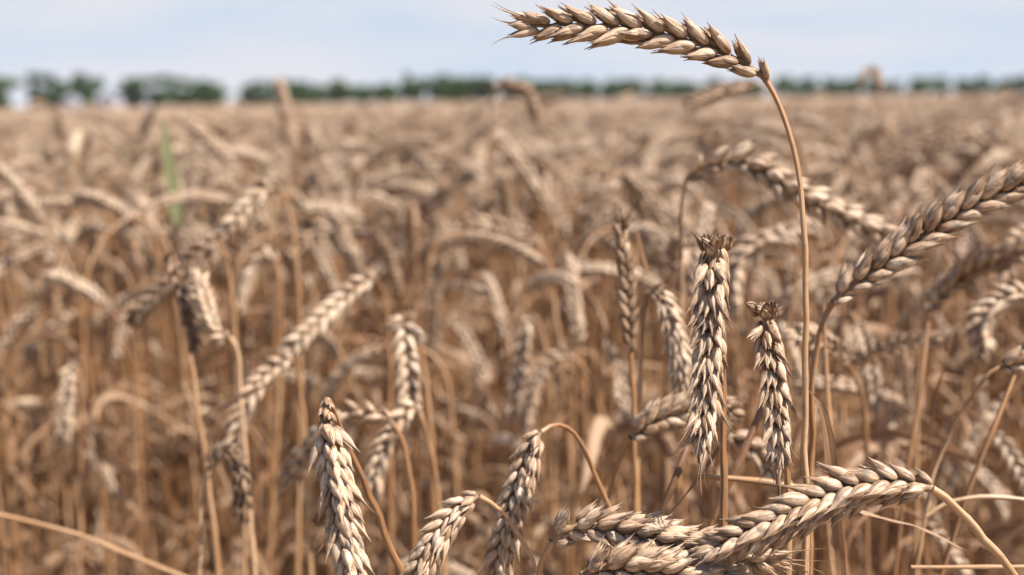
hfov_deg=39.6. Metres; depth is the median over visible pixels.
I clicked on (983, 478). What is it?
wheat stalk
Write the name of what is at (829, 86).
tree
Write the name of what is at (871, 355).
wheat stalk
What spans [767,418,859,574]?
wheat stalk
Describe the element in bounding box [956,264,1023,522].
wheat stalk
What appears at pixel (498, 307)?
wheat stalk
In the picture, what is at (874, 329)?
wheat stalk
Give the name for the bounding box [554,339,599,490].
wheat stalk
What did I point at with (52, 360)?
wheat stalk
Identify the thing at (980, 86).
tree
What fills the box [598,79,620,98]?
tree
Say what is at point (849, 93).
tree
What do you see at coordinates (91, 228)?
wheat stalk
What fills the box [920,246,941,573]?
wheat stalk
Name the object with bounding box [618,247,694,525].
wheat stalk
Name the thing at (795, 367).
wheat stalk
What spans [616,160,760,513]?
wheat stalk
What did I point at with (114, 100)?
shed
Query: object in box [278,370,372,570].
wheat stalk
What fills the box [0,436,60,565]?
wheat stalk
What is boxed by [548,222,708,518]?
wheat stalk
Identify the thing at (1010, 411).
wheat stalk
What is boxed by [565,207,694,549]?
wheat stalk
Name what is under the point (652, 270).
wheat stalk
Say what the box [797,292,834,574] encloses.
wheat stalk
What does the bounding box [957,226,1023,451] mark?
wheat stalk
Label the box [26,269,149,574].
wheat stalk
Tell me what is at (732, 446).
wheat stalk
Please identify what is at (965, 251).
wheat stalk
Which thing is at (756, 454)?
wheat stalk
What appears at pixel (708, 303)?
wheat stalk
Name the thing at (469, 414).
wheat stalk
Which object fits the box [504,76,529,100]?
tree
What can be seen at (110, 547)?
loose straw
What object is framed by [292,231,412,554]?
wheat stalk
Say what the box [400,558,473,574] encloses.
wheat stalk
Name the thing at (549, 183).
wheat stalk
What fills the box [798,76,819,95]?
tree
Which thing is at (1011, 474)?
wheat stalk
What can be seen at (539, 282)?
wheat stalk
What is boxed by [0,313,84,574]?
wheat stalk
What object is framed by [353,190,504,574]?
wheat stalk
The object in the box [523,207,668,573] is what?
wheat stalk
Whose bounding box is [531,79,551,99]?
tree
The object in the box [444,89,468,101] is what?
tree
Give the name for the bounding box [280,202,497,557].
wheat stalk
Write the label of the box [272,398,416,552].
wheat stalk
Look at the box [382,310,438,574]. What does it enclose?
wheat stalk
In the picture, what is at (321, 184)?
wheat stalk
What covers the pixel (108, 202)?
wheat stalk
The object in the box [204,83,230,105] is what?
tree
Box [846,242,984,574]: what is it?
wheat stalk
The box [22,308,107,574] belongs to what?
wheat stalk
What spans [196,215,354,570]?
wheat stalk
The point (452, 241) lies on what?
wheat stalk
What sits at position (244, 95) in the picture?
tree
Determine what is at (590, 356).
wheat stalk
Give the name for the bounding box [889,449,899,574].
wheat stalk
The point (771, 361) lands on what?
wheat stalk
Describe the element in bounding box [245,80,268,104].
tree
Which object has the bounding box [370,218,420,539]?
wheat stalk
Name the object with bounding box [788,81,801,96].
tree
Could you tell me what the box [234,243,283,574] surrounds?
wheat stalk
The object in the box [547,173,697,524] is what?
wheat stalk
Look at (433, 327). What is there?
wheat stalk
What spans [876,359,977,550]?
wheat stalk
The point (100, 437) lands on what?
wheat stalk
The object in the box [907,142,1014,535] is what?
wheat stalk
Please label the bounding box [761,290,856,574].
wheat stalk
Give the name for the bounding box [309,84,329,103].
tree
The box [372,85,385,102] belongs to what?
tree
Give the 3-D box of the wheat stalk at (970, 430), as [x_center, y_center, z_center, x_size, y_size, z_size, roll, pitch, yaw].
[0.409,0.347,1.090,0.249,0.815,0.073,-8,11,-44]
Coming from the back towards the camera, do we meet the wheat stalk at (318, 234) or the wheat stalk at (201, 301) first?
the wheat stalk at (318, 234)
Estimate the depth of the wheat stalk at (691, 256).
1.17 m
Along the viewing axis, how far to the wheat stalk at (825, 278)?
0.87 m
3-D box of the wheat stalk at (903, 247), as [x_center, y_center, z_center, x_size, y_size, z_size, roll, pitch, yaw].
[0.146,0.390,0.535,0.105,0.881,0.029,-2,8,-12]
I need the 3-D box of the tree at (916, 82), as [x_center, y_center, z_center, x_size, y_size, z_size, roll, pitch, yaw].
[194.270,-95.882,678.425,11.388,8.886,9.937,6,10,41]
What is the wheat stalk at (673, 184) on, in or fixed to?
on the ground
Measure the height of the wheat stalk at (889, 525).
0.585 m
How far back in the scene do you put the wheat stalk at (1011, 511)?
1.12 m
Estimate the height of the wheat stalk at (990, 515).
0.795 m
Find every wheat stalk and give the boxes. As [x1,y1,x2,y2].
[0,162,212,574]
[0,219,141,574]
[0,243,181,574]
[0,275,75,574]
[0,287,209,574]
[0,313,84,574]
[0,367,2,389]
[0,397,50,412]
[0,410,16,572]
[0,415,21,504]
[0,419,56,574]
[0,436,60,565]
[0,531,1,568]
[3,183,203,574]
[3,349,71,572]
[4,523,43,574]
[7,272,67,574]
[8,179,164,555]
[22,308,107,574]
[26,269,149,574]
[27,256,154,574]
[31,427,107,574]
[33,195,205,570]
[52,205,163,566]
[52,447,117,574]
[53,361,82,574]
[54,229,199,574]
[66,188,187,573]
[73,223,187,569]
[76,190,231,574]
[85,283,324,574]
[94,321,166,574]
[105,237,157,574]
[108,213,370,574]
[110,278,229,574]
[117,227,329,574]
[120,237,247,574]
[122,441,180,572]
[130,461,138,498]
[139,406,220,574]
[145,224,281,574]
[150,157,202,574]
[158,227,307,573]
[162,251,220,574]
[168,184,263,574]
[174,228,338,574]
[175,108,480,570]
[182,261,257,574]
[188,176,302,574]
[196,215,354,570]
[198,436,254,574]
[202,300,340,571]
[209,221,363,574]
[211,294,220,554]
[221,192,354,574]
[222,353,313,574]
[230,190,328,574]
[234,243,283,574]
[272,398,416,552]
[273,77,297,546]
[273,271,393,574]
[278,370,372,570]
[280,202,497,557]
[283,346,323,574]
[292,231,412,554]
[296,200,441,574]
[298,228,455,563]
[301,201,424,525]
[301,309,490,539]
[302,175,420,574]
[302,185,356,574]
[302,211,472,559]
[306,396,403,574]
[312,183,455,569]
[320,344,519,572]
[322,231,494,574]
[322,438,426,519]
[324,205,392,574]
[326,186,487,554]
[328,367,467,572]
[346,425,367,573]
[352,433,398,574]
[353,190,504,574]
[357,234,453,508]
[360,279,493,574]
[362,398,446,574]
[367,215,495,574]
[368,249,511,571]
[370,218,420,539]
[375,215,465,574]
[378,329,468,573]
[380,436,426,574]
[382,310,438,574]
[385,411,444,509]
[386,229,545,574]
[388,242,540,548]
[396,394,485,466]
[397,479,443,501]
[400,490,537,574]
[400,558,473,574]
[406,232,558,574]
[419,254,516,536]
[422,357,497,524]
[424,283,482,533]
[430,167,657,558]
[434,179,659,457]
[447,190,636,574]
[447,351,642,553]
[453,211,573,574]
[456,169,565,539]
[464,272,581,574]
[470,220,614,574]
[478,422,611,574]
[478,562,519,574]
[479,171,683,552]
[487,75,541,525]
[488,433,550,574]
[491,0,809,574]
[491,129,605,563]
[503,313,555,574]
[515,349,625,512]
[517,560,525,574]
[519,543,553,574]
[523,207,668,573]
[523,270,617,546]
[524,167,603,553]
[527,168,675,512]
[536,190,666,550]
[536,499,829,574]
[545,165,646,543]
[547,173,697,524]
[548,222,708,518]
[552,145,674,513]
[553,292,648,522]
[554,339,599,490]
[555,216,677,574]
[562,252,672,569]
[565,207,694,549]
[567,223,673,574]
[574,261,863,524]
[577,532,754,574]
[582,231,697,513]
[595,335,689,521]
[597,388,747,543]
[600,176,669,548]
[600,217,693,514]
[603,260,697,506]
[608,409,854,554]
[610,196,639,510]
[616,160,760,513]
[617,215,700,516]
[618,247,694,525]
[630,235,662,510]
[632,243,634,368]
[636,282,693,510]
[638,127,760,429]
[638,268,758,511]
[639,165,839,539]
[643,202,752,514]
[643,202,767,524]
[643,489,698,527]
[645,233,752,513]
[652,461,693,490]
[654,210,755,476]
[660,229,733,517]
[661,176,855,514]
[668,231,747,527]
[676,136,896,525]
[678,78,833,432]
[681,457,1017,574]
[682,201,760,524]
[685,268,852,530]
[689,293,860,504]
[706,126,863,523]
[711,226,748,514]
[711,430,793,530]
[715,421,746,465]
[716,262,835,527]
[719,243,756,524]
[726,222,800,548]
[727,255,760,508]
[730,187,841,458]
[730,325,797,574]
[740,195,940,574]
[740,268,791,514]
[740,284,759,507]
[745,287,888,429]
[745,299,801,574]
[747,266,879,511]
[748,214,847,561]
[753,252,888,550]
[759,254,801,574]
[759,320,825,523]
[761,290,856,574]
[764,249,863,574]
[764,265,792,566]
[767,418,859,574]
[774,294,874,574]
[776,294,841,573]
[777,390,825,574]
[783,322,869,574]
[783,331,1005,556]
[790,375,1023,574]
[793,207,913,574]
[796,268,921,574]
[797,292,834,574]
[808,158,1023,574]
[808,235,865,364]
[813,229,865,561]
[817,182,970,574]
[821,502,951,574]
[824,237,884,574]
[824,448,940,574]
[828,310,904,574]
[830,191,946,536]
[838,234,976,538]
[840,202,939,464]
[845,505,974,574]
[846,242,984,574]
[848,214,1023,570]
[848,247,959,570]
[848,270,960,574]
[851,281,955,367]
[852,186,905,514]
[852,213,992,443]
[853,204,894,539]
[853,464,964,537]
[855,63,889,522]
[857,519,863,574]
[860,374,983,574]
[861,237,977,571]
[870,127,984,544]
[875,317,1015,570]
[876,358,976,574]
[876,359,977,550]
[877,230,947,573]
[878,330,1023,574]
[879,242,1023,573]
[881,358,946,574]
[884,150,1013,438]
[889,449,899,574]
[893,213,1023,572]
[894,311,1023,562]
[898,200,1023,574]
[902,154,960,564]
[902,453,1008,574]
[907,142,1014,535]
[907,266,1023,523]
[907,471,1012,536]
[909,180,1008,549]
[911,322,1023,574]
[913,237,1023,574]
[913,343,1023,574]
[914,211,1019,548]
[914,332,1023,564]
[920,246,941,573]
[921,251,1009,564]
[921,480,1013,564]
[926,409,1023,574]
[929,171,996,546]
[929,242,981,572]
[931,176,1021,574]
[933,413,969,560]
[934,467,994,574]
[936,377,1023,574]
[937,331,1023,551]
[941,458,1023,522]
[947,334,1023,502]
[947,361,985,508]
[949,226,980,526]
[952,225,1015,549]
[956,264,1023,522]
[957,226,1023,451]
[960,277,1023,366]
[962,422,1018,500]
[965,331,1023,561]
[986,407,1023,562]
[992,223,1023,286]
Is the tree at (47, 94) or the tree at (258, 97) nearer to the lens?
the tree at (47, 94)
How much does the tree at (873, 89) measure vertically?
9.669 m
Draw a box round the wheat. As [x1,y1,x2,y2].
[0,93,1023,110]
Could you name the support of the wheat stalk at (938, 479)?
on the ground
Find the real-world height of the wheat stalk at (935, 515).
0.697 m
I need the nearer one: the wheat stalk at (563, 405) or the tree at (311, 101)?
the wheat stalk at (563, 405)
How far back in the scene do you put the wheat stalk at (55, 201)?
1.22 m
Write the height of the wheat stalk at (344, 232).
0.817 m
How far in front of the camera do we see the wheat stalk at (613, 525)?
0.41 m
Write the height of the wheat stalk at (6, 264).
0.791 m
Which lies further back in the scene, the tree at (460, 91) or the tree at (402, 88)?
the tree at (402, 88)
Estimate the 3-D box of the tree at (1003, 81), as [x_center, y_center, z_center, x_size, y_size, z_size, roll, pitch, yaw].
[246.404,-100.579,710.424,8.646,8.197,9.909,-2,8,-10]
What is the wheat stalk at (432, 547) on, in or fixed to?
on the ground
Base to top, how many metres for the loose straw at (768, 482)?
0.008 m
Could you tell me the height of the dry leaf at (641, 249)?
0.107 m
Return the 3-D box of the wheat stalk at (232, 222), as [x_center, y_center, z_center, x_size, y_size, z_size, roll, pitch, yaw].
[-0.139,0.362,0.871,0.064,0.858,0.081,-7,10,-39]
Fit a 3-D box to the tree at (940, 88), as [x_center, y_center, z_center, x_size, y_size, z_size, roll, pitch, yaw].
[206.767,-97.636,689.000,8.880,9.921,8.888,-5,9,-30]
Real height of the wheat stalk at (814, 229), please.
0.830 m
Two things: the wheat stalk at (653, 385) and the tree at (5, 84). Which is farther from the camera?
the tree at (5, 84)
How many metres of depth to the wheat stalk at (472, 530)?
1.31 m
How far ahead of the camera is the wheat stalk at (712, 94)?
1.00 m
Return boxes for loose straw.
[0,513,183,574]
[659,427,690,515]
[697,473,796,489]
[706,402,762,526]
[821,303,848,574]
[893,321,929,574]
[910,564,1023,568]
[925,494,1023,517]
[938,347,1023,574]
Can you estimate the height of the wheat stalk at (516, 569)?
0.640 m
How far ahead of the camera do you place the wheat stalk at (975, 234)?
1.10 m
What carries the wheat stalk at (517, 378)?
on the ground
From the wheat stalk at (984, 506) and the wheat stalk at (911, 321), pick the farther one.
the wheat stalk at (984, 506)
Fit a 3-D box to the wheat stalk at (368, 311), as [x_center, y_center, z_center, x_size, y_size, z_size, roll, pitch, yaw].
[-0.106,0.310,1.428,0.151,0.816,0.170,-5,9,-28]
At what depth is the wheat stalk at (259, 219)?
1.38 m
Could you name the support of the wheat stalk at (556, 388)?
on the ground
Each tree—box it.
[0,76,23,108]
[25,72,56,107]
[50,80,69,107]
[65,72,104,107]
[114,77,145,106]
[140,74,176,106]
[169,76,193,105]
[185,78,209,105]
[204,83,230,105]
[238,85,253,104]
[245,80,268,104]
[264,85,274,104]
[270,79,291,104]
[288,82,304,100]
[290,88,296,103]
[292,81,311,103]
[306,89,323,103]
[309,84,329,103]
[323,85,339,103]
[328,78,351,103]
[340,84,358,103]
[351,85,375,102]
[352,85,371,100]
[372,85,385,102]
[375,83,394,102]
[389,83,400,100]
[398,78,414,98]
[402,71,412,102]
[407,80,426,101]
[417,73,455,101]
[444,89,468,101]
[449,76,473,101]
[462,85,473,101]
[470,75,496,100]
[477,88,490,101]
[497,82,510,99]
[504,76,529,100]
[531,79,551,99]
[542,85,555,96]
[550,80,567,88]
[554,79,576,99]
[568,81,587,99]
[573,82,601,99]
[577,79,597,96]
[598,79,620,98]
[599,83,611,99]
[617,80,631,98]
[620,78,645,98]
[630,82,645,97]
[643,83,655,98]
[650,78,670,98]
[664,81,677,98]
[674,81,697,96]
[696,85,703,92]
[704,77,720,88]
[744,85,756,96]
[753,80,765,96]
[772,84,781,95]
[773,75,796,96]
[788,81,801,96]
[795,84,807,96]
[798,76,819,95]
[814,85,825,95]
[822,77,842,95]
[831,79,850,95]
[844,78,860,95]
[846,79,864,95]
[863,80,872,95]
[869,78,886,94]
[883,81,898,94]
[889,80,905,94]
[907,84,920,93]
[910,77,932,94]
[923,77,935,94]
[929,76,949,93]
[937,82,951,93]
[953,78,974,93]
[966,80,977,93]
[973,75,990,93]
[986,83,999,93]
[994,78,1013,92]
[1012,75,1023,92]
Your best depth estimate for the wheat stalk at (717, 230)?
1.35 m
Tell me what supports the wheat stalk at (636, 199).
on the ground
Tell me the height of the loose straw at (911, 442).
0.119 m
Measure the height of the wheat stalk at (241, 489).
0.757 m
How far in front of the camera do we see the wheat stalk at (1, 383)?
1.32 m
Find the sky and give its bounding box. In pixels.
[0,0,1023,107]
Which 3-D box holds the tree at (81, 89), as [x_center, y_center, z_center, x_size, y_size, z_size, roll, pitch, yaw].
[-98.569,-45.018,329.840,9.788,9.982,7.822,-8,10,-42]
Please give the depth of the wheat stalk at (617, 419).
0.92 m
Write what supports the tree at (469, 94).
on the ground
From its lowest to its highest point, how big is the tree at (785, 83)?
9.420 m
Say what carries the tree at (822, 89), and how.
on the ground
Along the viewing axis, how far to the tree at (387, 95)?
384.05 m
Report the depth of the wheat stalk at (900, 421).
1.11 m
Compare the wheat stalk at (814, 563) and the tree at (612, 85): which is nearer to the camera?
the wheat stalk at (814, 563)
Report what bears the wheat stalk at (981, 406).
on the ground
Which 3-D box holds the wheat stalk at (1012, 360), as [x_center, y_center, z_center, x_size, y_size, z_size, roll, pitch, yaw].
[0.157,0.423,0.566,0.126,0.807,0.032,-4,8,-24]
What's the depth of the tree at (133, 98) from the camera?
334.34 m
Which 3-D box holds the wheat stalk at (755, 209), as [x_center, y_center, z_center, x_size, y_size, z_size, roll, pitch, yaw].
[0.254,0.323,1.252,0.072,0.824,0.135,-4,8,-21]
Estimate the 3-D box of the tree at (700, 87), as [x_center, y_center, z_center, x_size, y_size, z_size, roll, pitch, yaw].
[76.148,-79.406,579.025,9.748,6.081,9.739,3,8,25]
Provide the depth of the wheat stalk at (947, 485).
1.09 m
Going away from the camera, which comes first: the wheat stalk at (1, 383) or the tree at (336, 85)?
the wheat stalk at (1, 383)
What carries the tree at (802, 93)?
on the ground
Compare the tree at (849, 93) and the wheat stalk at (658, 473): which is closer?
the wheat stalk at (658, 473)
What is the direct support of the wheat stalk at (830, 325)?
on the ground
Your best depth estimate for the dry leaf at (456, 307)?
0.95 m
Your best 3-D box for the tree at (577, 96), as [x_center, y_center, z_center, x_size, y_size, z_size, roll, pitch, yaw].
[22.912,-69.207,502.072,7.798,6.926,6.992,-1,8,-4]
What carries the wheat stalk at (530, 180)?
on the ground
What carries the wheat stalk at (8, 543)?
on the ground
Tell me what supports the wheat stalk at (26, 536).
on the ground
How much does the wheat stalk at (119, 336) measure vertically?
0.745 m
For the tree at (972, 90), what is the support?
on the ground
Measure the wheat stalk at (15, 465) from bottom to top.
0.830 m
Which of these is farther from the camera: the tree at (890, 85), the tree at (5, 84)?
the tree at (890, 85)
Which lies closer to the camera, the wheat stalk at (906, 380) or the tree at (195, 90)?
the wheat stalk at (906, 380)
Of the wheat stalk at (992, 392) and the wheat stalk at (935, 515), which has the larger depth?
the wheat stalk at (992, 392)
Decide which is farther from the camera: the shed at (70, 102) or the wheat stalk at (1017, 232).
the shed at (70, 102)
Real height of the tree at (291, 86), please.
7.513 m
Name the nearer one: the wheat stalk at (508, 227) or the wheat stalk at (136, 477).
the wheat stalk at (508, 227)
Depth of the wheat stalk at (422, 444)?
1.22 m
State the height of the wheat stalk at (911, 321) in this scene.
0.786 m
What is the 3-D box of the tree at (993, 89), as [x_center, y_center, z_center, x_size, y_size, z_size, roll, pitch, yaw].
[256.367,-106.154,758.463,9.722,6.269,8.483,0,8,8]
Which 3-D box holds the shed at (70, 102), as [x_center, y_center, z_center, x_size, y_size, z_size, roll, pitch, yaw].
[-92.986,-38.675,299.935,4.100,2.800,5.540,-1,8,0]
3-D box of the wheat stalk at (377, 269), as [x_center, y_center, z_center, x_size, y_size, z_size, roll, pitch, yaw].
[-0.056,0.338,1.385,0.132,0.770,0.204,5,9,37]
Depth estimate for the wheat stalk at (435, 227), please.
1.24 m
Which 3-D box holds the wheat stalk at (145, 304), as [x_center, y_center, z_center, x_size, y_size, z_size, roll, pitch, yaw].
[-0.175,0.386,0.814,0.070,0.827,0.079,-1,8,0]
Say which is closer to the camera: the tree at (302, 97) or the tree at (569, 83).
the tree at (302, 97)
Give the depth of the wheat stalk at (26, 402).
1.24 m
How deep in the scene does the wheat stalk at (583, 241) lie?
1.14 m
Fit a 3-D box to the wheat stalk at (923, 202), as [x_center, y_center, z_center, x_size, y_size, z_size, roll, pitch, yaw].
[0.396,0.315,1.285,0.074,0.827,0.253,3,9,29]
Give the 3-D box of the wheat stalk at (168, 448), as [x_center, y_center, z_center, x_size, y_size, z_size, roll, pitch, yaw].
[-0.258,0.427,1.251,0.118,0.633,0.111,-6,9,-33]
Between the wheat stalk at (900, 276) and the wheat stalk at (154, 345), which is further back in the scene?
the wheat stalk at (154, 345)
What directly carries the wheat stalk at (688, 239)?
on the ground
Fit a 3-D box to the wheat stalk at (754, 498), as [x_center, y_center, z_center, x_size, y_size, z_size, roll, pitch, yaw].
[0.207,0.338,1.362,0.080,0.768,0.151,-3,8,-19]
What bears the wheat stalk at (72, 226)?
on the ground
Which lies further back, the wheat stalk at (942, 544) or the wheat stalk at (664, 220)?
the wheat stalk at (664, 220)
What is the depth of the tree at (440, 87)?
378.89 m
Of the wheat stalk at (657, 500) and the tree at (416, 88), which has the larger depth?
the tree at (416, 88)
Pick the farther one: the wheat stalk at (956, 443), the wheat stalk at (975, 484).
the wheat stalk at (956, 443)
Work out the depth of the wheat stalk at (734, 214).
1.19 m
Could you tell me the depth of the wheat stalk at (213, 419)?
1.11 m
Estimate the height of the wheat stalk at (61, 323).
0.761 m
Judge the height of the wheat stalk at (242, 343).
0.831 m
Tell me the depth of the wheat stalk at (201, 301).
0.68 m
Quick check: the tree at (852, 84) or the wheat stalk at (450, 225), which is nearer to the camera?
the wheat stalk at (450, 225)
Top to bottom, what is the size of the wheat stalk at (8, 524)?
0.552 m
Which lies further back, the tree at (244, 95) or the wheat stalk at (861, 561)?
the tree at (244, 95)
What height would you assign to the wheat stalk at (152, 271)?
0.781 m
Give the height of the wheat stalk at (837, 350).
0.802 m
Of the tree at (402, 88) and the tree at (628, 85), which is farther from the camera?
the tree at (628, 85)
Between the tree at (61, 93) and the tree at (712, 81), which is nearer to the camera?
the tree at (61, 93)
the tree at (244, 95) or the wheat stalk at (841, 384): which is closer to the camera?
the wheat stalk at (841, 384)
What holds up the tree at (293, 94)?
on the ground
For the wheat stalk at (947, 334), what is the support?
on the ground
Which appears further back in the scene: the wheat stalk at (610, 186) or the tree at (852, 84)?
the tree at (852, 84)
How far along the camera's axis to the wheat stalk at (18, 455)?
1.10 m
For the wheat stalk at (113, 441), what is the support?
on the ground
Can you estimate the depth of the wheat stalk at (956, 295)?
1.32 m
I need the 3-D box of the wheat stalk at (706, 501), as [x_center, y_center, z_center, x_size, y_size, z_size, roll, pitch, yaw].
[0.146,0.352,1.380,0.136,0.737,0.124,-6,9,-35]
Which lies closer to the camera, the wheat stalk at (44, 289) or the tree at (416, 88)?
the wheat stalk at (44, 289)
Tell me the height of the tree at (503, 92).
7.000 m
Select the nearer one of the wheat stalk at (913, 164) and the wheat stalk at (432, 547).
the wheat stalk at (432, 547)
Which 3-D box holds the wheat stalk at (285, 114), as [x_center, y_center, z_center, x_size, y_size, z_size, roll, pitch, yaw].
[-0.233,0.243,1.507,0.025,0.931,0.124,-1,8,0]
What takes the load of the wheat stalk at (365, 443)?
on the ground
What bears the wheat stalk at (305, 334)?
on the ground
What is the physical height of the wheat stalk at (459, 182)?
0.838 m
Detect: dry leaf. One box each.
[202,379,275,413]
[420,304,507,317]
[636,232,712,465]
[666,418,738,515]
[809,390,845,574]
[860,510,966,550]
[924,329,955,509]
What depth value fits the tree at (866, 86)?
683.34 m
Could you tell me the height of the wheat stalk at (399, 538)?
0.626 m
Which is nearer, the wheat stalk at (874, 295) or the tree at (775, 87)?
the wheat stalk at (874, 295)
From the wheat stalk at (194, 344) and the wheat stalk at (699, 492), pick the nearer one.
the wheat stalk at (194, 344)
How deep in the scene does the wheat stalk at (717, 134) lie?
1.41 m
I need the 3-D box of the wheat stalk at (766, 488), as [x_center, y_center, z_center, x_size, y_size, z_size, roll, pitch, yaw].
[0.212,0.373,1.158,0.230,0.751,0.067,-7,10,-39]
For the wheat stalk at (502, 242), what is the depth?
0.98 m
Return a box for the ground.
[1,92,1015,574]
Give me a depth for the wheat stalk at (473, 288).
1.07 m
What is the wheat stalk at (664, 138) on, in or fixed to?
on the ground
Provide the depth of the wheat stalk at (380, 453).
0.64 m
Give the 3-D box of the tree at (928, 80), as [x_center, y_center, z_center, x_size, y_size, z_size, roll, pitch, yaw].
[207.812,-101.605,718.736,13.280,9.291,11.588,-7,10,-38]
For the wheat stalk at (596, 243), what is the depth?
1.25 m
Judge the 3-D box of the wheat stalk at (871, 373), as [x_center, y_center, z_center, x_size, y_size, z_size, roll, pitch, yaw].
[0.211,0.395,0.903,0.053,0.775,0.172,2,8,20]
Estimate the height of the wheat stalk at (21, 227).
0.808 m
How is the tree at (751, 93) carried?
on the ground
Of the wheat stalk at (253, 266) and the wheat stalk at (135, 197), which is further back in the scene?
the wheat stalk at (135, 197)
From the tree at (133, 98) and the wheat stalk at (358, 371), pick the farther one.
the tree at (133, 98)
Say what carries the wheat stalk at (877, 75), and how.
on the ground
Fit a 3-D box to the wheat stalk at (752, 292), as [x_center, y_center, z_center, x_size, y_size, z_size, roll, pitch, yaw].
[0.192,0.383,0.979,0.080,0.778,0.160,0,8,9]
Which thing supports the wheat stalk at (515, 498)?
on the ground
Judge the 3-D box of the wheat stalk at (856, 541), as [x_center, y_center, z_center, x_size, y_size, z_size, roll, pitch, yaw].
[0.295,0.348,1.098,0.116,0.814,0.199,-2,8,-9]
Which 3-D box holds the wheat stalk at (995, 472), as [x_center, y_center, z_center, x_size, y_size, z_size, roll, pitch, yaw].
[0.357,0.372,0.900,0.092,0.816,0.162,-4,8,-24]
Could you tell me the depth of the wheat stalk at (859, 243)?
1.20 m
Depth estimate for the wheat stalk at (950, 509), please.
1.29 m
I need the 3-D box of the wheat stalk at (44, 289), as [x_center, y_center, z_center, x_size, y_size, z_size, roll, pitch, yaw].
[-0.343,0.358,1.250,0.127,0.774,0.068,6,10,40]
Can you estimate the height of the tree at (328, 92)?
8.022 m
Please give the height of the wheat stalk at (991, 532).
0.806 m
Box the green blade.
[160,118,181,224]
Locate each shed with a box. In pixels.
[58,97,83,107]
[97,93,124,106]
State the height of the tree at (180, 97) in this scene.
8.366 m
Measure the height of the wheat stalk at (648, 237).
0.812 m
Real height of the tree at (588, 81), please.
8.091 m
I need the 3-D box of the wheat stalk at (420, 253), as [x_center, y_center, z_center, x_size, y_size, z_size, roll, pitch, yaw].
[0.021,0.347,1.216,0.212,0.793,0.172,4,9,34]
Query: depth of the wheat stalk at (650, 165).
1.40 m
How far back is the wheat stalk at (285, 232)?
1.30 m
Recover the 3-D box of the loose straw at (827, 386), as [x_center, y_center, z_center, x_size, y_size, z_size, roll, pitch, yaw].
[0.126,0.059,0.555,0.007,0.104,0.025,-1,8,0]
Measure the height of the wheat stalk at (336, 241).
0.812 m
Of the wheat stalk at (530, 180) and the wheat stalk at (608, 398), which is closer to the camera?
the wheat stalk at (530, 180)
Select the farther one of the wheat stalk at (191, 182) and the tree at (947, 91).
the tree at (947, 91)
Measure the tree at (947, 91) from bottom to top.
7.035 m
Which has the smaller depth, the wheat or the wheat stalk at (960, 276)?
the wheat stalk at (960, 276)
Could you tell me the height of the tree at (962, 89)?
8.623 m
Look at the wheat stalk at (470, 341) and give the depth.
1.09 m
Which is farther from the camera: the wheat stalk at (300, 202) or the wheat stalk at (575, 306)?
the wheat stalk at (300, 202)
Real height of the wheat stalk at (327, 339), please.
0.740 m
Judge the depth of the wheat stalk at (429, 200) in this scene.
1.31 m
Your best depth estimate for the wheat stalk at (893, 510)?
1.32 m
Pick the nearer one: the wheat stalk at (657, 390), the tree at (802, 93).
the wheat stalk at (657, 390)
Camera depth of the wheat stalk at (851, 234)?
1.18 m
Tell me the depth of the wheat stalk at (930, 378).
0.94 m
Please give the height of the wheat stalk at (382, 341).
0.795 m
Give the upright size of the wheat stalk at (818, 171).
0.831 m
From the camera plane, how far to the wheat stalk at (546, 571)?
0.94 m
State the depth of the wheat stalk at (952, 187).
1.21 m
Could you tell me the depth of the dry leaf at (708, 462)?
0.47 m
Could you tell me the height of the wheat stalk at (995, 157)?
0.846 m
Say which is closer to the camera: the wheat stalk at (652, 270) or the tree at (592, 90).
the wheat stalk at (652, 270)
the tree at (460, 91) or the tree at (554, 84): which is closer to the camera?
the tree at (460, 91)
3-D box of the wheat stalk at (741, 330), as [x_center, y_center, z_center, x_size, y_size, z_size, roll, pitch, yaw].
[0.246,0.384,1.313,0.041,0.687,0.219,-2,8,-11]
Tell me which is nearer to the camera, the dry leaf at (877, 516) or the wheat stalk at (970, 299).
the dry leaf at (877, 516)
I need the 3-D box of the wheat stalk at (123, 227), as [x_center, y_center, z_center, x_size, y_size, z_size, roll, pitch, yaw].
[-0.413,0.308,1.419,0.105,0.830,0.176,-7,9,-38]
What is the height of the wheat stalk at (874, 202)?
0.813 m
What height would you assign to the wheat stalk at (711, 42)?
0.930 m
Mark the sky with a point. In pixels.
(233, 44)
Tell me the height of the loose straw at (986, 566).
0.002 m
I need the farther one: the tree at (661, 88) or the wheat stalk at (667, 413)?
the tree at (661, 88)
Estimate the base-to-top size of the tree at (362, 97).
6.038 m
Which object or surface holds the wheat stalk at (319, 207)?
on the ground
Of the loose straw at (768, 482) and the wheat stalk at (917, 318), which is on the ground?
the wheat stalk at (917, 318)
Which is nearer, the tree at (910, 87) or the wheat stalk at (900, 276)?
the wheat stalk at (900, 276)
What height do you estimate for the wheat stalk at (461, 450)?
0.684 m
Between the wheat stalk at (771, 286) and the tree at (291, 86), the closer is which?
the wheat stalk at (771, 286)
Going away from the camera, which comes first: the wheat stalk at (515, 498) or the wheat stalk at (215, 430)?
the wheat stalk at (515, 498)
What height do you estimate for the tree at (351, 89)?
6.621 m
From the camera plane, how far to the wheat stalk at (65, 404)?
0.89 m
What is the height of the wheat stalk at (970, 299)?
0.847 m
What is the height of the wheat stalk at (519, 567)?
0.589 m
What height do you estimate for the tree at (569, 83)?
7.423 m
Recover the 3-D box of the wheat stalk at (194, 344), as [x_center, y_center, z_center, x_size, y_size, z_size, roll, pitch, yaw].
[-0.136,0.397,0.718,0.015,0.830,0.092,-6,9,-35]

